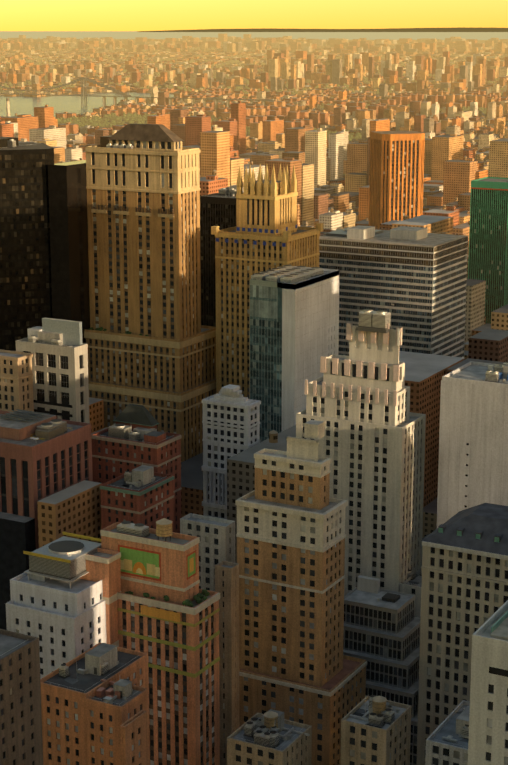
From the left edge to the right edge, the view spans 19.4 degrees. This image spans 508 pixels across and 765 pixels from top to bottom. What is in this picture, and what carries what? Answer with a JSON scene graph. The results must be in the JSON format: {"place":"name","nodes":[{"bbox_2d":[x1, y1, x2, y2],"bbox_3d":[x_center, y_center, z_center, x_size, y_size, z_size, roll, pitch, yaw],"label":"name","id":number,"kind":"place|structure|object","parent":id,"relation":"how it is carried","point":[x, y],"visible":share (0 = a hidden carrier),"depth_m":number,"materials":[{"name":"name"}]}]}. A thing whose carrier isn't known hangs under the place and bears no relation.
{"place":"outdoors","nodes":[
{"label":"outdoors","id":0,"kind":"place"},
{"bbox_2d":[0,92,173,118],"bbox_3d":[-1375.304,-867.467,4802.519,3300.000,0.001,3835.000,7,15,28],"label":"river water","id":1,"kind":"structure","parent":0,"point":[19,105],"depth_m":5522.94,"materials":[{"name":"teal liquid"}]},
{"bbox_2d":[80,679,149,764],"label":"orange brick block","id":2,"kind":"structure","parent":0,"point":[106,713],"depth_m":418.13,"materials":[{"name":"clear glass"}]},
{"bbox_2d":[1,39,504,141],"bbox_3d":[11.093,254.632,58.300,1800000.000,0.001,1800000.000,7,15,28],"label":"ground","id":3,"kind":"structure","parent":0,"point":[480,41],"depth_m":6695.75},
{"bbox_2d":[0,98,9,119],"bbox_3d":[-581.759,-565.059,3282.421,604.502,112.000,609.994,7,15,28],"label":"tower","id":4,"kind":"structure","parent":3,"relation":"on","point":[8,107],"depth_m":3388.99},
{"bbox_2d":[0,349,33,411],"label":"stone block","id":5,"kind":"structure","parent":3,"relation":"on","point":[16,382],"depth_m":652.52,"materials":[{"name":"beige stone"}]},
{"bbox_2d":[0,629,42,764],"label":"building","id":6,"kind":"structure","parent":3,"relation":"on","point":[21,741],"depth_m":360.61,"materials":[{"name":"brown brick"}]},
{"bbox_2d":[0,137,89,350],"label":"black glass tower","id":7,"kind":"structure","parent":3,"relation":"on","point":[44,264],"depth_m":755.44,"materials":[{"name":"glass"}]},
{"bbox_2d":[0,409,92,629],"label":"building","id":8,"kind":"structure","parent":3,"relation":"on","point":[43,455],"depth_m":553.99,"materials":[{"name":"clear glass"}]},
{"bbox_2d":[16,318,89,422],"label":"building","id":9,"kind":"structure","parent":3,"relation":"on","point":[58,348],"depth_m":654.14,"materials":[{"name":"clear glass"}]},
{"bbox_2d":[6,600,106,678],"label":"building","id":10,"kind":"structure","parent":3,"relation":"on","point":[64,639],"depth_m":461.51,"materials":[{"name":"white concrete"}]},
{"bbox_2d":[10,532,102,616],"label":"building top","id":11,"kind":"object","parent":10,"relation":"on","point":[49,580],"visible":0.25,"depth_m":465.86,"materials":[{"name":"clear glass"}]},
{"bbox_2d":[40,643,149,764],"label":"orange brick block","id":12,"kind":"structure","parent":3,"relation":"on","point":[66,687],"depth_m":427.73,"materials":[{"name":"orange brick"}]},
{"bbox_2d":[120,710,147,764],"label":"building","id":13,"kind":"structure","parent":3,"relation":"on","point":[133,742],"depth_m":406.99,"materials":[{"name":"brown brick"}]},
{"bbox_2d":[92,404,181,532],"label":"red brick hotel","id":14,"kind":"structure","parent":3,"relation":"on","point":[132,438],"depth_m":600.47,"materials":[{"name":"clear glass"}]},
{"bbox_2d":[100,462,173,531],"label":"building","id":15,"kind":"structure","parent":3,"relation":"on","point":[143,494],"depth_m":554.54,"materials":[{"name":"red brick"}]},
{"bbox_2d":[0,77,273,109],"bbox_3d":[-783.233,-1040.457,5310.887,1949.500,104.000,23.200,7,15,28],"label":"bridge","id":16,"kind":"structure","parent":3,"relation":"on","point":[84,94],"depth_m":5174.70,"materials":[{"name":"metal"}]},
{"bbox_2d":[84,123,215,461],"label":"skyscraper","id":17,"kind":"structure","parent":3,"relation":"on","point":[150,340],"depth_m":752.85,"materials":[{"name":"beige stone"}]},
{"bbox_2d":[80,518,219,764],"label":"building","id":18,"kind":"structure","parent":3,"relation":"on","point":[162,609],"depth_m":469.66,"materials":[{"name":"orange brick"}]},
{"bbox_2d":[180,513,234,591],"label":"grey block","id":19,"kind":"structure","parent":3,"relation":"on","point":[217,540],"depth_m":518.98,"materials":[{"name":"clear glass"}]},
{"bbox_2d":[200,185,236,326],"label":"skyscraper","id":20,"kind":"structure","parent":3,"relation":"on","point":[218,209],"depth_m":845.71,"materials":[{"name":"brown glass"}]},
{"bbox_2d":[215,561,239,764],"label":"tan block","id":21,"kind":"structure","parent":3,"relation":"on","point":[227,580],"depth_m":498.01,"materials":[{"name":"beige concrete"}]},
{"bbox_2d":[201,384,260,519],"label":"building","id":22,"kind":"structure","parent":3,"relation":"on","point":[231,421],"depth_m":633.19,"materials":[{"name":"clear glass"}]},
{"bbox_2d":[0,37,505,174],"bbox_3d":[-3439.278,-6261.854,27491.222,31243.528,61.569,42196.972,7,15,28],"label":"trees","id":23,"kind":"object","parent":3,"relation":"on","point":[96,120],"visible":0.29,"depth_m":6578.46,"materials":[{"name":"green plant"}]},
{"bbox_2d":[0,34,507,562],"bbox_3d":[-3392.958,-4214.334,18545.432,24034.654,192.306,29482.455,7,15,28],"label":"city blocks","id":24,"kind":"structure","parent":3,"relation":"on","point":[462,150],"depth_m":3391.53,"materials":[{"name":"brown brick"}]},
{"bbox_2d":[211,164,322,398],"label":"gothic tower","id":25,"kind":"structure","parent":3,"relation":"on","point":[267,232],"depth_m":746.07,"materials":[{"name":"beige stone"}]},
{"bbox_2d":[227,709,311,764],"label":"block","id":26,"kind":"structure","parent":3,"relation":"on","point":[272,737],"depth_m":450.33,"materials":[{"name":"beige stone"}]},
{"bbox_2d":[250,265,338,441],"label":"glass tower","id":27,"kind":"structure","parent":3,"relation":"on","point":[294,324],"depth_m":672.81,"materials":[{"name":"paint"}]},
{"bbox_2d":[235,420,366,764],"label":"skyscraper","id":28,"kind":"structure","parent":3,"relation":"on","point":[296,665],"depth_m":494.21,"materials":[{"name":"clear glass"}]},
{"bbox_2d":[296,309,425,615],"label":"deco tower","id":29,"kind":"structure","parent":3,"relation":"on","point":[371,444],"depth_m":547.22,"materials":[{"name":"white stone"}]},
{"bbox_2d":[340,695,410,764],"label":"block","id":30,"kind":"structure","parent":3,"relation":"on","point":[375,730],"depth_m":448.45,"materials":[{"name":"beige stone"}]},
{"bbox_2d":[343,575,420,764],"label":"office building","id":31,"kind":"structure","parent":3,"relation":"on","point":[381,636],"depth_m":521.45,"materials":[{"name":"paint"}]},
{"bbox_2d":[319,225,467,357],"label":"striped office block","id":32,"kind":"structure","parent":3,"relation":"on","point":[412,281],"depth_m":865.66,"materials":[{"name":"grey glass"}]},
{"bbox_2d":[369,131,424,229],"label":"orange brick tower","id":33,"kind":"structure","parent":3,"relation":"on","point":[396,179],"depth_m":1366.09,"materials":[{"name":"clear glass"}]},
{"bbox_2d":[425,700,469,764],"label":"block","id":34,"kind":"structure","parent":3,"relation":"on","point":[447,739],"depth_m":432.68,"materials":[{"name":"grey concrete"}]},
{"bbox_2d":[417,503,507,764],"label":"mansard block","id":35,"kind":"structure","parent":3,"relation":"on","point":[464,588],"depth_m":485.31,"materials":[{"name":"beige stone"}]},
{"bbox_2d":[437,361,507,527],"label":"grey slab","id":36,"kind":"structure","parent":3,"relation":"on","point":[473,454],"depth_m":533.81,"materials":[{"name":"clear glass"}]},
{"bbox_2d":[468,600,507,764],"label":"white block","id":37,"kind":"structure","parent":3,"relation":"on","point":[488,731],"depth_m":317.71,"materials":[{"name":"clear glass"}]},
{"bbox_2d":[468,177,507,323],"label":"green glass tower","id":38,"kind":"structure","parent":3,"relation":"on","point":[488,247],"depth_m":1127.84,"materials":[{"name":"glass"}]},
{"bbox_2d":[0,31,507,39],"bbox_3d":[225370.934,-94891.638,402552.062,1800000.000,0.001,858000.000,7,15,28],"label":"distant water","id":39,"kind":"structure","parent":0,"point":[294,35],"depth_m":109581.02,"materials":[{"name":"grey liquid"}]},
{"bbox_2d":[0,0,507,30],"label":"sky","id":40,"kind":"structure","parent":0,"point":[15,15],"materials":[{"name":"yellow"}]},
{"bbox_2d":[137,27,507,31],"bbox_3d":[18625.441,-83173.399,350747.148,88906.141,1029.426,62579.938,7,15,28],"label":"shore hill","id":41,"kind":"structure","parent":0,"point":[464,29],"depth_m":341149.03,"materials":[{"name":"grey"}]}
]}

